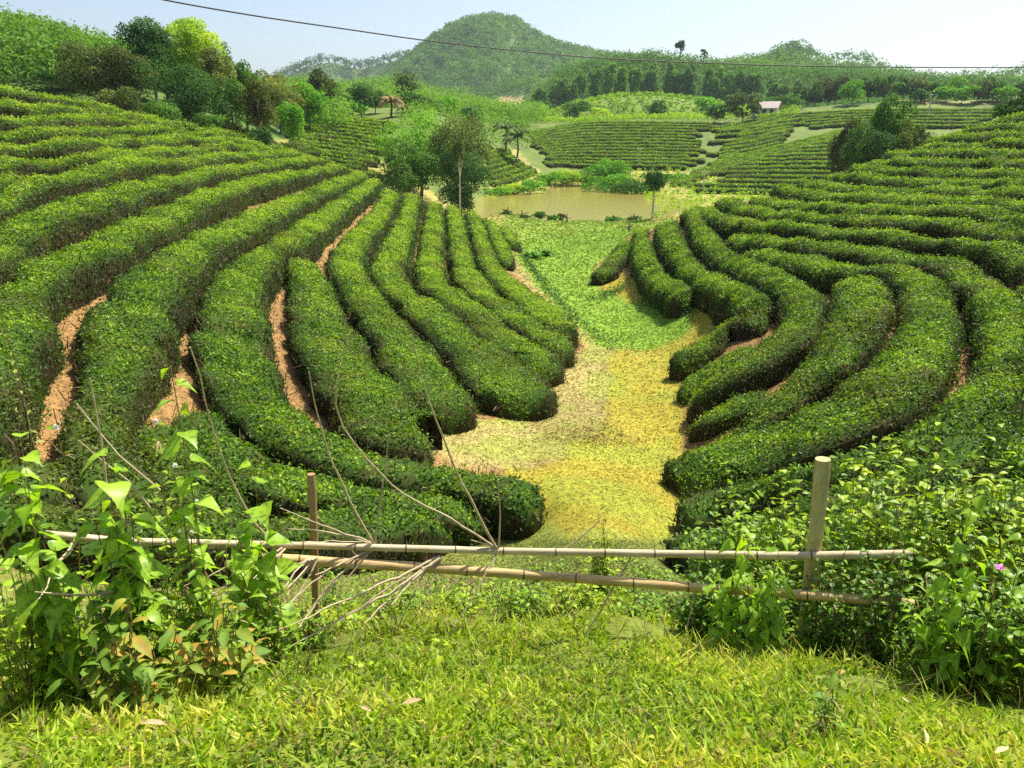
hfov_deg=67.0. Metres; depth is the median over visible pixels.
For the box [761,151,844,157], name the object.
tea row
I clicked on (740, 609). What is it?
climbing vine
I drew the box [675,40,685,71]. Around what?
ridge tree
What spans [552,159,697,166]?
tea row
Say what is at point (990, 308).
tea hedge
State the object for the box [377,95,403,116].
palm tree
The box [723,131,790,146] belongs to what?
tea row
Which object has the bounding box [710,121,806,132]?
tea row
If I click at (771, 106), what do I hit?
house
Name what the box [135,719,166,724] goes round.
fallen leaf
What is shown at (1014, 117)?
tea hedge
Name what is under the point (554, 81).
forest edge tree
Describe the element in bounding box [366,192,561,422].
tea hedge
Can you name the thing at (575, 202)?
pond water
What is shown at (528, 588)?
weed
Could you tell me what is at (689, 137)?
tea row
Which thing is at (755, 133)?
tea row
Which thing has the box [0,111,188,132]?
tea hedge
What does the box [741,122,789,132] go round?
tea row
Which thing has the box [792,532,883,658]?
herb
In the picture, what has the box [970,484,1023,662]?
leafy shrub
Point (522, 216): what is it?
bush
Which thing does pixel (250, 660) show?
ribbed shrub
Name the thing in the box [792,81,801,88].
forest edge tree
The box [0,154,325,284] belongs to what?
tea hedge
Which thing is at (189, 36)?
broadleaf tree
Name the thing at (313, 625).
weed
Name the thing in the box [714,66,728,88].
forest edge tree
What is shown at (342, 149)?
tea row
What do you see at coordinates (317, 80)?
broadleaf tree
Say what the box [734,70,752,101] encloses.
forest edge tree
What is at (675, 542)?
tea hedge
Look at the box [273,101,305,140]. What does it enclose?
broadleaf tree
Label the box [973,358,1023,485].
tea hedge
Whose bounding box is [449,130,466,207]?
slim tree
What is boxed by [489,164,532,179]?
tea row
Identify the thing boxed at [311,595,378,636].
weed
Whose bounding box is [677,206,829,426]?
tea hedge
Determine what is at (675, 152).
tea row
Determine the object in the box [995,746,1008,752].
fallen leaf
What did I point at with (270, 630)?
herb
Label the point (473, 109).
palm tree
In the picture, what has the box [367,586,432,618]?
weed
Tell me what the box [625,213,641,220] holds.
bush
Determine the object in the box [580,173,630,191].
bush
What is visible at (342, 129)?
tea row
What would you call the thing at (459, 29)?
forest
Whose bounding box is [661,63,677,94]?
forest edge tree
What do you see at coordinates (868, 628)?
herb
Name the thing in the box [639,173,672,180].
bush
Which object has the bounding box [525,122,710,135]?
tea row
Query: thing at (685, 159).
tea row
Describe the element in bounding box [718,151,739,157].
tea row
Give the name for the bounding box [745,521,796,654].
climbing vine
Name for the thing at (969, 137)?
tea hedge
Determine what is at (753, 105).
broadleaf tree
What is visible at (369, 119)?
tea row
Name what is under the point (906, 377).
tea hedge
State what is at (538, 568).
weed
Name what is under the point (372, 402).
tea hedge
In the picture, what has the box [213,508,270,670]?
tall weed
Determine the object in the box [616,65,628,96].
forest edge tree
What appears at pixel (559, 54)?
overhead cable
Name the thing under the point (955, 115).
tea row
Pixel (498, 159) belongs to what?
tea row
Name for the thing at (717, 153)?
tea row
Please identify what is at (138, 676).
ribbed shrub
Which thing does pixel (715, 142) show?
tea row
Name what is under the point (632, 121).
tea row
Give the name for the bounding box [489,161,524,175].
tea row
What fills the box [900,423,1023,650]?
leafy shrub
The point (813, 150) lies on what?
tea row
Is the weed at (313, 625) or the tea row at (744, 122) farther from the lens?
the tea row at (744, 122)
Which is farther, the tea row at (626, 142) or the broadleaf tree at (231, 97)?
the tea row at (626, 142)
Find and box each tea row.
[281,118,395,130]
[282,122,382,135]
[285,120,392,133]
[285,132,373,144]
[288,137,389,156]
[289,128,395,145]
[301,135,381,148]
[301,145,381,164]
[302,141,369,154]
[303,126,379,137]
[304,148,379,167]
[307,153,364,170]
[320,154,368,170]
[325,162,383,180]
[339,115,399,128]
[482,158,520,170]
[483,146,510,154]
[483,150,511,159]
[486,154,515,165]
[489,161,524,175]
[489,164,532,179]
[490,168,537,187]
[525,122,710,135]
[525,125,710,139]
[528,120,712,133]
[530,128,697,141]
[530,136,701,148]
[531,133,695,143]
[533,131,702,140]
[535,140,701,149]
[539,146,707,154]
[541,143,699,149]
[542,160,687,170]
[544,149,699,156]
[544,155,705,163]
[548,153,690,157]
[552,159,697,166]
[670,137,832,186]
[686,182,796,189]
[690,129,841,172]
[690,132,838,175]
[693,186,772,195]
[705,140,783,157]
[706,156,732,165]
[707,134,774,145]
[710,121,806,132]
[711,113,779,128]
[714,177,817,184]
[715,127,794,138]
[716,115,794,133]
[716,168,833,176]
[718,144,783,158]
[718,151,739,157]
[719,136,786,150]
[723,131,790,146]
[724,113,790,127]
[725,173,827,179]
[729,163,835,170]
[735,125,793,137]
[736,128,793,138]
[738,118,796,131]
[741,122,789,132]
[747,159,831,165]
[757,155,844,161]
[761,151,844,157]
[780,107,993,114]
[787,147,852,152]
[793,110,993,117]
[793,113,995,121]
[793,140,836,145]
[795,142,850,149]
[799,116,992,122]
[804,118,980,126]
[808,121,978,129]
[812,131,865,137]
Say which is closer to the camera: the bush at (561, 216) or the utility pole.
the bush at (561, 216)
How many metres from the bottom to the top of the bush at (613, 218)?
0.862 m
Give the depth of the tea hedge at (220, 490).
7.93 m
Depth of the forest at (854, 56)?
531.81 m
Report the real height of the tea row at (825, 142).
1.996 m
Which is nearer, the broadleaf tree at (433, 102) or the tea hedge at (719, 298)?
the tea hedge at (719, 298)
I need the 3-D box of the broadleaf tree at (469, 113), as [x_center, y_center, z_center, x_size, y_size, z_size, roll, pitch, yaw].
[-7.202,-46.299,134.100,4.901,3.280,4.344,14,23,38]
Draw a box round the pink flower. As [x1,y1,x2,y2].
[966,564,1005,700]
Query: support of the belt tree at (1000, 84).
on the ground at (530, 156)
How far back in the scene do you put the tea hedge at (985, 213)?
23.96 m
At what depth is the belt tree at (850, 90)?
176.59 m
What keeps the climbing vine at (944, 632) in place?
on the ground at (530, 156)
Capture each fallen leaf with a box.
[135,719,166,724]
[402,697,420,703]
[924,729,928,742]
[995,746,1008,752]
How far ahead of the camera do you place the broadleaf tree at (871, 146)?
59.10 m
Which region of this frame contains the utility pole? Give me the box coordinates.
[928,93,933,113]
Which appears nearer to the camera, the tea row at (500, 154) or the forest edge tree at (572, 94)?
the tea row at (500, 154)
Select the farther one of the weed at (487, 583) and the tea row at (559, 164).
the tea row at (559, 164)
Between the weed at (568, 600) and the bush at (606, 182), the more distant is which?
the bush at (606, 182)
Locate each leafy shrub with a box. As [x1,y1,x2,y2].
[680,462,772,629]
[724,453,838,638]
[793,435,910,637]
[851,422,985,647]
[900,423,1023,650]
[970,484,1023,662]
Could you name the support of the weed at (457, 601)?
on the ground at (530, 156)
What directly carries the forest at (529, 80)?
on the ground at (530, 156)
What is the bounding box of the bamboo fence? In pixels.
[34,330,914,653]
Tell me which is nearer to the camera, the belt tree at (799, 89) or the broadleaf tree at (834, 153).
the broadleaf tree at (834, 153)
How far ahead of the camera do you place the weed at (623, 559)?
6.57 m
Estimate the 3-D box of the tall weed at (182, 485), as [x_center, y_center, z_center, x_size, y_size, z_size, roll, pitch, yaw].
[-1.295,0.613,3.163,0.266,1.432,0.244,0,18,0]
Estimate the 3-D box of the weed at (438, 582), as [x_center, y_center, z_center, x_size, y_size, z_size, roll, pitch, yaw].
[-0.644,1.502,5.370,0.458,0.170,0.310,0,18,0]
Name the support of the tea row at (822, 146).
on the ground at (530, 156)
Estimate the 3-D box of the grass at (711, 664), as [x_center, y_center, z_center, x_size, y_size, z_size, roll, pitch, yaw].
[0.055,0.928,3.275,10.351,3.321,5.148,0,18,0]
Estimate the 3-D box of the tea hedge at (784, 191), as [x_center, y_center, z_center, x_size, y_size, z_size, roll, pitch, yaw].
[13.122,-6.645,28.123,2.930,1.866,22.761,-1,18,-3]
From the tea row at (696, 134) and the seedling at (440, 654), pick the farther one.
the tea row at (696, 134)
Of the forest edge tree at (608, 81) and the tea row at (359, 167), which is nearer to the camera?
the tea row at (359, 167)
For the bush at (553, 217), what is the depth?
71.12 m
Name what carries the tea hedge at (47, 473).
on the ground at (530, 156)
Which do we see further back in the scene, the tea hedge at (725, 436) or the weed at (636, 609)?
the tea hedge at (725, 436)
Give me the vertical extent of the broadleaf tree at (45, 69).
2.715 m
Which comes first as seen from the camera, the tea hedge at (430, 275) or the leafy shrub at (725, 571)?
the leafy shrub at (725, 571)
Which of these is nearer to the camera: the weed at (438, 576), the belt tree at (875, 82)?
the weed at (438, 576)
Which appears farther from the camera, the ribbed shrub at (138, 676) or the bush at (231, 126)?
the bush at (231, 126)
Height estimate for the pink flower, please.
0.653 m
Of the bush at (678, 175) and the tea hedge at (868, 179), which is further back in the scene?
the bush at (678, 175)
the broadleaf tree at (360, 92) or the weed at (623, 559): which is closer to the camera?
the weed at (623, 559)
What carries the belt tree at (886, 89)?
on the ground at (530, 156)
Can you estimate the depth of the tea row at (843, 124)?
147.71 m
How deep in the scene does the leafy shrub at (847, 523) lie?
4.48 m
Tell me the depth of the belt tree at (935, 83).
176.49 m
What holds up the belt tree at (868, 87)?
on the ground at (530, 156)
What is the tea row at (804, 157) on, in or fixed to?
on the ground at (530, 156)
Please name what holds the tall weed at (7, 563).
on the ground at (530, 156)
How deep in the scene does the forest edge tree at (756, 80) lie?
249.93 m
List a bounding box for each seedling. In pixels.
[343,655,373,667]
[432,639,450,667]
[806,657,851,736]
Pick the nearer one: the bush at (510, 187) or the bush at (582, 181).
the bush at (510, 187)
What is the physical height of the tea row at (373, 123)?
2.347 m
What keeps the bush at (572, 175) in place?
on the ground at (530, 156)
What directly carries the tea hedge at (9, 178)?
on the ground at (530, 156)
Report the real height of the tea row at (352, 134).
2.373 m
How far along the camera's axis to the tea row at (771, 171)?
118.66 m
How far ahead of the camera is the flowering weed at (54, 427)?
3.13 m
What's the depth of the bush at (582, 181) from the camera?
124.84 m
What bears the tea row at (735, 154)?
on the ground at (530, 156)
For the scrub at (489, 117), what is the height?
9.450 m
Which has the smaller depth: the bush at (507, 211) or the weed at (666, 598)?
the weed at (666, 598)
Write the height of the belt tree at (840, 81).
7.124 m
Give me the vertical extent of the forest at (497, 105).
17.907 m
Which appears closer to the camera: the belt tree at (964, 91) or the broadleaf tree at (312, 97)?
the broadleaf tree at (312, 97)
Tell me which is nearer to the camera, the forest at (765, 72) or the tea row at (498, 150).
the tea row at (498, 150)
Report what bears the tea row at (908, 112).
on the ground at (530, 156)
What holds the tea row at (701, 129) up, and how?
on the ground at (530, 156)
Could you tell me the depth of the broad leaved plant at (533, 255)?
44.67 m
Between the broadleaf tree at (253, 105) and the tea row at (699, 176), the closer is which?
the broadleaf tree at (253, 105)
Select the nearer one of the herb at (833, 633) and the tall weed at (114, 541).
the tall weed at (114, 541)
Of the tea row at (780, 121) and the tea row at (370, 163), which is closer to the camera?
the tea row at (370, 163)
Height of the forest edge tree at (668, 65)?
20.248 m
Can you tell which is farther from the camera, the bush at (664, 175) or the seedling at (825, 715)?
the bush at (664, 175)
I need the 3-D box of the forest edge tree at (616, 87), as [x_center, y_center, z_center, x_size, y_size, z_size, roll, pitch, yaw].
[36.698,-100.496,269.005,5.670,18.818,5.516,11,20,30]
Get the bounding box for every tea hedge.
[0,83,250,139]
[0,96,157,120]
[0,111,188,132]
[0,123,224,146]
[0,131,267,160]
[0,138,286,176]
[0,147,307,224]
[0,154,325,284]
[0,163,348,465]
[0,170,26,192]
[0,433,80,506]
[0,476,472,587]
[42,170,369,516]
[133,414,252,515]
[160,402,492,546]
[181,177,549,540]
[278,255,447,464]
[324,188,483,434]
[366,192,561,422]
[410,201,570,387]
[443,204,580,368]
[463,210,581,347]
[482,217,517,271]
[498,224,523,252]
[589,238,632,285]
[627,226,694,318]
[652,219,775,326]
[658,246,969,498]
[658,469,1023,580]
[660,306,775,380]
[662,232,1023,534]
[673,339,757,403]
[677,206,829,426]
[683,383,779,442]
[699,204,1023,291]
[705,423,750,445]
[713,195,1023,245]
[730,268,898,438]
[745,195,1023,227]
[758,404,1023,520]
[768,182,1023,213]
[794,177,1023,200]
[822,170,1023,189]
[845,162,1023,179]
[863,154,1023,170]
[881,145,1023,160]
[910,135,1023,150]
[920,128,1023,145]
[942,120,1023,135]
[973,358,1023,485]
[976,111,1023,125]
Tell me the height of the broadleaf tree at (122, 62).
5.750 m
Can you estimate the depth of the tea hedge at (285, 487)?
8.70 m
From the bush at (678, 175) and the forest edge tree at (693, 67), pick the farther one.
the forest edge tree at (693, 67)
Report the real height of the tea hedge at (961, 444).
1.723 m
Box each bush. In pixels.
[95,86,147,113]
[141,99,182,121]
[193,112,229,129]
[219,120,251,137]
[248,126,272,146]
[272,140,312,155]
[483,187,512,195]
[493,183,527,193]
[499,208,513,214]
[513,178,547,193]
[517,210,530,218]
[531,211,547,218]
[534,172,567,183]
[547,169,587,185]
[547,215,558,219]
[557,213,564,220]
[561,100,592,120]
[571,174,596,184]
[580,158,633,181]
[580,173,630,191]
[587,107,612,116]
[604,214,624,220]
[611,179,651,193]
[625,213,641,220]
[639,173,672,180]
[641,99,667,113]
[664,173,692,180]
[694,95,715,112]
[989,92,1023,117]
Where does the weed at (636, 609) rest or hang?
on the ground at (530, 156)
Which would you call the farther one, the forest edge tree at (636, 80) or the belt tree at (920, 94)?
the forest edge tree at (636, 80)
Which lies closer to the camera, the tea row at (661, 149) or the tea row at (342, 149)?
the tea row at (342, 149)
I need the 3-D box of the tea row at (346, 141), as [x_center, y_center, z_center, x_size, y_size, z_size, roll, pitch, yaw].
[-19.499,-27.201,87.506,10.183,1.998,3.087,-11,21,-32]
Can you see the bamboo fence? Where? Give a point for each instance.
(314, 560)
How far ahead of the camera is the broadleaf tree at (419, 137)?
78.65 m
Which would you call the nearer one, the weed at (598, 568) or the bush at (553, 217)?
the weed at (598, 568)
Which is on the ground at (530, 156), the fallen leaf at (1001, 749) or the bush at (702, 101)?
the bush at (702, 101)
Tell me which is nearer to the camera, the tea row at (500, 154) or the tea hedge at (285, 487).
the tea hedge at (285, 487)
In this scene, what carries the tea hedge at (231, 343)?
on the ground at (530, 156)
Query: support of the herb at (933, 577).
on the ground at (530, 156)
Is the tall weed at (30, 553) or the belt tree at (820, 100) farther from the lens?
the belt tree at (820, 100)
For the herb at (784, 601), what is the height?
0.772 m
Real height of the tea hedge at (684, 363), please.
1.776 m
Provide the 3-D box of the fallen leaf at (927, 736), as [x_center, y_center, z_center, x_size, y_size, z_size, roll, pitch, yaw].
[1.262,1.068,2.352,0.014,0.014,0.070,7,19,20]
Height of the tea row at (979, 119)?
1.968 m
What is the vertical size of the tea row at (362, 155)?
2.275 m
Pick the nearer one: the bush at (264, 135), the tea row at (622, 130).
the bush at (264, 135)
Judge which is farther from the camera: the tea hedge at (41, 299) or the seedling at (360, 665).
the tea hedge at (41, 299)
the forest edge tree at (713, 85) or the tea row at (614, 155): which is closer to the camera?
the tea row at (614, 155)
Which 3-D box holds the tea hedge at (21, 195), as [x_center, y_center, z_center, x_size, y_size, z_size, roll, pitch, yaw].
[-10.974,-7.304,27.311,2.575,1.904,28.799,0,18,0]
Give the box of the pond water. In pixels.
[462,186,703,221]
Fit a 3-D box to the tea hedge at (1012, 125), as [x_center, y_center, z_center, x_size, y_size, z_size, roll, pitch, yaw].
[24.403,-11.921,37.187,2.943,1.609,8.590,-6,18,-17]
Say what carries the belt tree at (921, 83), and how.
on the ground at (530, 156)
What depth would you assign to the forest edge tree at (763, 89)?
257.37 m
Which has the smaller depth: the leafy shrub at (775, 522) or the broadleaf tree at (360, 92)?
the leafy shrub at (775, 522)
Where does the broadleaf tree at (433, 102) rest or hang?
on the ground at (530, 156)
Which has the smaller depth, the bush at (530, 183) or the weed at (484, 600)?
the weed at (484, 600)
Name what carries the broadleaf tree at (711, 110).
on the ground at (530, 156)
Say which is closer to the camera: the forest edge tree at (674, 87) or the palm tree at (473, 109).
the palm tree at (473, 109)
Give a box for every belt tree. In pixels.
[788,85,814,105]
[799,82,824,106]
[811,80,830,105]
[819,77,837,105]
[823,74,851,104]
[837,79,866,104]
[850,76,873,102]
[860,74,887,102]
[876,74,897,99]
[877,83,893,96]
[891,76,919,101]
[901,76,931,100]
[909,88,931,102]
[927,79,944,99]
[932,86,953,101]
[943,75,967,91]
[946,84,982,103]
[966,79,992,102]
[975,88,994,101]
[980,75,1009,100]
[990,85,1021,101]
[1015,81,1023,98]
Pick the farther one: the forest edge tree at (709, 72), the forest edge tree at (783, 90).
the forest edge tree at (709, 72)
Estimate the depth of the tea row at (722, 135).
151.90 m
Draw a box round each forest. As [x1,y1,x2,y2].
[0,3,359,125]
[271,10,495,81]
[273,74,551,120]
[355,11,812,98]
[452,52,773,103]
[521,47,1023,113]
[641,40,1023,78]
[705,49,927,81]
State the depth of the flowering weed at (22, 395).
7.56 m
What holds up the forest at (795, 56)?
on the ground at (530, 156)
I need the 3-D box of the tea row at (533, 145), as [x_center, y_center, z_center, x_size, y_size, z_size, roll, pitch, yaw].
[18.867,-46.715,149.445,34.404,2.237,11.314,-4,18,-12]
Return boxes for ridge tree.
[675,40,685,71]
[700,49,707,74]
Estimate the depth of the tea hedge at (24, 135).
27.10 m
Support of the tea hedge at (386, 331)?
on the ground at (530, 156)
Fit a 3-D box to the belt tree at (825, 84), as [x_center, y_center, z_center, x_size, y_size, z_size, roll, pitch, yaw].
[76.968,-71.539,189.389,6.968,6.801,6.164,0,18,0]
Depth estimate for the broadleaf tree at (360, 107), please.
115.71 m
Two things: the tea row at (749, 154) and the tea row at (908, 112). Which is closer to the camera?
the tea row at (749, 154)
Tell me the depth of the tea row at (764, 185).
108.84 m
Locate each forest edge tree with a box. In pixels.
[531,86,547,107]
[548,85,562,105]
[550,78,564,104]
[555,77,569,104]
[565,83,580,101]
[570,68,587,95]
[587,69,603,100]
[597,66,605,98]
[600,61,617,97]
[610,66,626,93]
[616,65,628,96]
[628,67,642,95]
[628,68,639,91]
[639,69,659,95]
[644,62,658,91]
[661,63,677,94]
[663,60,676,93]
[664,71,683,97]
[679,66,696,98]
[689,64,696,91]
[702,67,715,97]
[703,72,721,96]
[704,76,725,99]
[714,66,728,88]
[720,70,737,100]
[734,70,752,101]
[743,74,762,97]
[749,73,765,101]
[765,77,780,100]
[775,85,795,103]
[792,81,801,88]
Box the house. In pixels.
[752,101,781,116]
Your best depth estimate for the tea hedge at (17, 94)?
32.09 m
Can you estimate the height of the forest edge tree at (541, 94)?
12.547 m
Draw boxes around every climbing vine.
[702,501,770,654]
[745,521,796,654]
[900,495,989,694]
[965,532,1023,702]
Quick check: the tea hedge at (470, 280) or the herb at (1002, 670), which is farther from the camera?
the tea hedge at (470, 280)
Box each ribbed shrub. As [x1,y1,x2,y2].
[44,598,205,715]
[164,599,270,701]
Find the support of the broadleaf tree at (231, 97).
on the ground at (530, 156)
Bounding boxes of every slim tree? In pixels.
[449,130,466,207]
[644,167,666,218]
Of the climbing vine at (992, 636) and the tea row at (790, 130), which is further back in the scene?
the tea row at (790, 130)
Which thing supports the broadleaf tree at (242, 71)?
on the ground at (530, 156)
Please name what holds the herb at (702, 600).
on the ground at (530, 156)
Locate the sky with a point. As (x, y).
(918, 33)
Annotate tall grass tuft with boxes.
[283,632,324,676]
[872,584,949,690]
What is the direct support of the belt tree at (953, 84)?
on the ground at (530, 156)
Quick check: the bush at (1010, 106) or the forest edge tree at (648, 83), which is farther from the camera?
the forest edge tree at (648, 83)
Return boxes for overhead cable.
[163,0,1023,67]
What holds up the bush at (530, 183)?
on the ground at (530, 156)
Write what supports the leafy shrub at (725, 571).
on the ground at (530, 156)
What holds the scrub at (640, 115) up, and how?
on the ground at (530, 156)
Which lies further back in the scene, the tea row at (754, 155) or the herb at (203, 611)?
the tea row at (754, 155)
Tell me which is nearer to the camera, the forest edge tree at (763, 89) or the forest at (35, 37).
the forest at (35, 37)
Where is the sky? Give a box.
[0,0,1023,79]
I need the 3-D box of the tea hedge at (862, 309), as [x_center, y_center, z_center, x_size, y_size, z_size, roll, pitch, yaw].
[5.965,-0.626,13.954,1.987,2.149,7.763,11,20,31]
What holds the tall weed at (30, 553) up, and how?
on the ground at (530, 156)
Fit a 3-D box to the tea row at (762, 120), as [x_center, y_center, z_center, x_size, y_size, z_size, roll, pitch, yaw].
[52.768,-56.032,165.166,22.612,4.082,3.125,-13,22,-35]
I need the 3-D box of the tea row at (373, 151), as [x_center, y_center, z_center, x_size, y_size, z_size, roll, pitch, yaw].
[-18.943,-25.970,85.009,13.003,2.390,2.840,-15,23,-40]
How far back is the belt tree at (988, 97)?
172.47 m
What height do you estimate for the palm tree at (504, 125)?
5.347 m
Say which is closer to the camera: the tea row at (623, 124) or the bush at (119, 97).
the bush at (119, 97)
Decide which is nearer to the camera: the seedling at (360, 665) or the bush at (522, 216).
the seedling at (360, 665)
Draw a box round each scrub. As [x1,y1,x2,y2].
[395,96,534,145]
[485,154,768,217]
[528,91,801,122]
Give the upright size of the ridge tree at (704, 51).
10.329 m
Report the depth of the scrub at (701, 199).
101.02 m
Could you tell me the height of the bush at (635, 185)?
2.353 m
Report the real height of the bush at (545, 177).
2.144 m
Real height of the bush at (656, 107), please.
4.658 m
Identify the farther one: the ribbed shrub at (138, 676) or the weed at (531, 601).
the weed at (531, 601)
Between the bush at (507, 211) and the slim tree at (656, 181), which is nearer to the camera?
the slim tree at (656, 181)
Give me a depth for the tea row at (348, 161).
77.84 m
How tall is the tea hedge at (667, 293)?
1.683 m
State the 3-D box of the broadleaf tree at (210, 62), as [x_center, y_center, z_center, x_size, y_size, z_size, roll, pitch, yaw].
[-24.776,-25.102,65.285,3.460,6.523,3.644,6,18,18]
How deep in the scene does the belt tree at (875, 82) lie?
182.29 m
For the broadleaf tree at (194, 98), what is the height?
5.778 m
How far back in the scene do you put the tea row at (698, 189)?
103.80 m
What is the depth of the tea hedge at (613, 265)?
38.11 m
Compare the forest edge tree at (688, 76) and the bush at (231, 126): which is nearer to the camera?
the bush at (231, 126)
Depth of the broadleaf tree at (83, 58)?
57.99 m
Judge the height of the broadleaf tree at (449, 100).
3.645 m
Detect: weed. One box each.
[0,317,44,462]
[0,432,93,705]
[0,515,40,697]
[0,567,37,646]
[46,424,108,651]
[71,448,181,686]
[142,419,207,675]
[153,365,231,642]
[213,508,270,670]
[222,460,305,658]
[265,598,337,653]
[299,567,365,611]
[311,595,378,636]
[355,569,417,603]
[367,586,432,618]
[387,581,448,604]
[412,573,471,596]
[420,582,489,619]
[443,582,503,608]
[470,562,520,597]
[484,578,550,619]
[501,584,547,604]
[512,556,569,581]
[541,582,606,613]
[573,546,633,564]
[582,519,620,595]
[583,584,645,596]
[605,592,675,621]
[620,559,691,580]
[628,589,688,611]
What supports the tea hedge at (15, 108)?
on the ground at (530, 156)
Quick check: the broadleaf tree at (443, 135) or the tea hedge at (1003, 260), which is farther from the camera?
the broadleaf tree at (443, 135)
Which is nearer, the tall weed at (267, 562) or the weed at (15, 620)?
the tall weed at (267, 562)
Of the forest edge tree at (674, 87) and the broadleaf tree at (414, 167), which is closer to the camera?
the broadleaf tree at (414, 167)
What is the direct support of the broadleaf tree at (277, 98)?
on the ground at (530, 156)
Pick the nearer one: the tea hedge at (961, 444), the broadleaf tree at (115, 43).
the tea hedge at (961, 444)
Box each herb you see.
[0,547,72,714]
[26,542,120,699]
[91,541,196,682]
[158,525,248,681]
[238,558,292,670]
[673,560,734,640]
[733,536,802,646]
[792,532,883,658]
[849,519,928,669]
[898,534,988,687]
[953,550,1023,698]
[1006,584,1023,698]
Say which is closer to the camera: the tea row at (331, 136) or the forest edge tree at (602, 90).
the tea row at (331, 136)
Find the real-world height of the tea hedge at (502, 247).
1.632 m
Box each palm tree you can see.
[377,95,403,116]
[394,104,411,116]
[461,105,480,125]
[493,122,520,151]
[502,129,534,163]
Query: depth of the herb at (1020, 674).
3.39 m
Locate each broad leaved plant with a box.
[522,249,545,259]
[538,248,554,255]
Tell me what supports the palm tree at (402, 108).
on the ground at (530, 156)
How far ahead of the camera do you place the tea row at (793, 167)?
121.73 m
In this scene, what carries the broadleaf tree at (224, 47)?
on the ground at (530, 156)
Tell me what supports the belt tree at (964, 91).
on the ground at (530, 156)
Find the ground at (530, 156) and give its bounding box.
[0,24,1023,767]
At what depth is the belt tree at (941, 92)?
171.87 m
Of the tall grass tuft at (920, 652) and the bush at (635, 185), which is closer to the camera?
the tall grass tuft at (920, 652)
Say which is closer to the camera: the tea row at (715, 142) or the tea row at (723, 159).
the tea row at (723, 159)
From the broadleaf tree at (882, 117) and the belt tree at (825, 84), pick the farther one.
the belt tree at (825, 84)
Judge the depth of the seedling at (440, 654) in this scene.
3.29 m
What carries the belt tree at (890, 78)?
on the ground at (530, 156)
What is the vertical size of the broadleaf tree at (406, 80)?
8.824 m
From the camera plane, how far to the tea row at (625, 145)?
144.92 m
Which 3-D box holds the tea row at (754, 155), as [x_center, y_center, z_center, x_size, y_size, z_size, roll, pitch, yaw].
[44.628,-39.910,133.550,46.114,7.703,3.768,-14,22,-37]
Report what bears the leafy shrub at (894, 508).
on the ground at (530, 156)
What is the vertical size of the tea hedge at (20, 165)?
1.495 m
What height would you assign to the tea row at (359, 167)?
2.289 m
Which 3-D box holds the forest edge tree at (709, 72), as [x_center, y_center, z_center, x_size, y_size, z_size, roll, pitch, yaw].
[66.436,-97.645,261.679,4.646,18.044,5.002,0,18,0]
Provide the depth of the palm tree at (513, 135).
121.75 m
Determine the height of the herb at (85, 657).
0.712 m
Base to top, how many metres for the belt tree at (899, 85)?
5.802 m
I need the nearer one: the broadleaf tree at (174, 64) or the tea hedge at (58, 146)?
the tea hedge at (58, 146)
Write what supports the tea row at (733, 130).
on the ground at (530, 156)
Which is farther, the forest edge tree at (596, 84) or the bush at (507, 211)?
the forest edge tree at (596, 84)
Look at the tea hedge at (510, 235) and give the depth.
46.34 m
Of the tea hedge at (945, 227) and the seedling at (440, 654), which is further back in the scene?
the tea hedge at (945, 227)
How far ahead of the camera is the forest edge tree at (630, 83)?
267.12 m
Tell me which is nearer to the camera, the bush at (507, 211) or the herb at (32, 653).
the herb at (32, 653)
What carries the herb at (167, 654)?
on the ground at (530, 156)
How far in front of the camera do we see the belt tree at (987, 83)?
168.85 m
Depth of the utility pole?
159.21 m
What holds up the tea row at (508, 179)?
on the ground at (530, 156)
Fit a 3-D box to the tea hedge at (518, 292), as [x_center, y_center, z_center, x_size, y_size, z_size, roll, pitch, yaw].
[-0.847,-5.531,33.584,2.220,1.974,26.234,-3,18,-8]
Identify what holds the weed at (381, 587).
on the ground at (530, 156)
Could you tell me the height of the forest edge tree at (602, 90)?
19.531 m
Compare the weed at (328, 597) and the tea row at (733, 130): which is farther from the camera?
the tea row at (733, 130)
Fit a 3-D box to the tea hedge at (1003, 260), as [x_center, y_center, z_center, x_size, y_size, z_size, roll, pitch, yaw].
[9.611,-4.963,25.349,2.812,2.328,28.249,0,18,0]
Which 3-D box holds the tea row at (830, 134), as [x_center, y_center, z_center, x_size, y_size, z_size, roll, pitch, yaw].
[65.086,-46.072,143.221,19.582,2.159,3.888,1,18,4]
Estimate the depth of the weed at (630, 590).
5.32 m
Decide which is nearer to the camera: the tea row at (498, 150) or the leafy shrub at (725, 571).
the leafy shrub at (725, 571)
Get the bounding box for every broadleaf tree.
[23,57,75,89]
[49,39,130,101]
[77,44,158,109]
[98,40,136,54]
[113,16,178,101]
[131,59,234,125]
[134,51,190,102]
[164,16,227,68]
[189,41,235,104]
[194,45,236,114]
[209,78,250,124]
[226,59,259,128]
[237,77,279,129]
[254,68,306,133]
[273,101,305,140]
[284,81,329,129]
[307,67,343,119]
[343,82,376,117]
[347,100,368,115]
[369,90,386,113]
[369,106,451,198]
[378,136,443,194]
[392,71,420,93]
[397,91,425,105]
[420,97,445,112]
[422,112,494,204]
[435,95,459,115]
[436,147,491,213]
[458,108,483,124]
[701,103,728,122]
[723,92,763,121]
[766,93,806,109]
[825,116,863,176]
[839,122,902,172]
[856,91,918,156]
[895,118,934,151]
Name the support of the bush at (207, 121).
on the ground at (530, 156)
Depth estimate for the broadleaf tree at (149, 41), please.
61.57 m
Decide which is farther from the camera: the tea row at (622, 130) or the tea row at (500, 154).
the tea row at (622, 130)
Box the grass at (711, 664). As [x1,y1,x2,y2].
[0,567,1023,767]
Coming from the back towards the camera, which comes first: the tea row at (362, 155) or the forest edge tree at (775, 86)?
the forest edge tree at (775, 86)

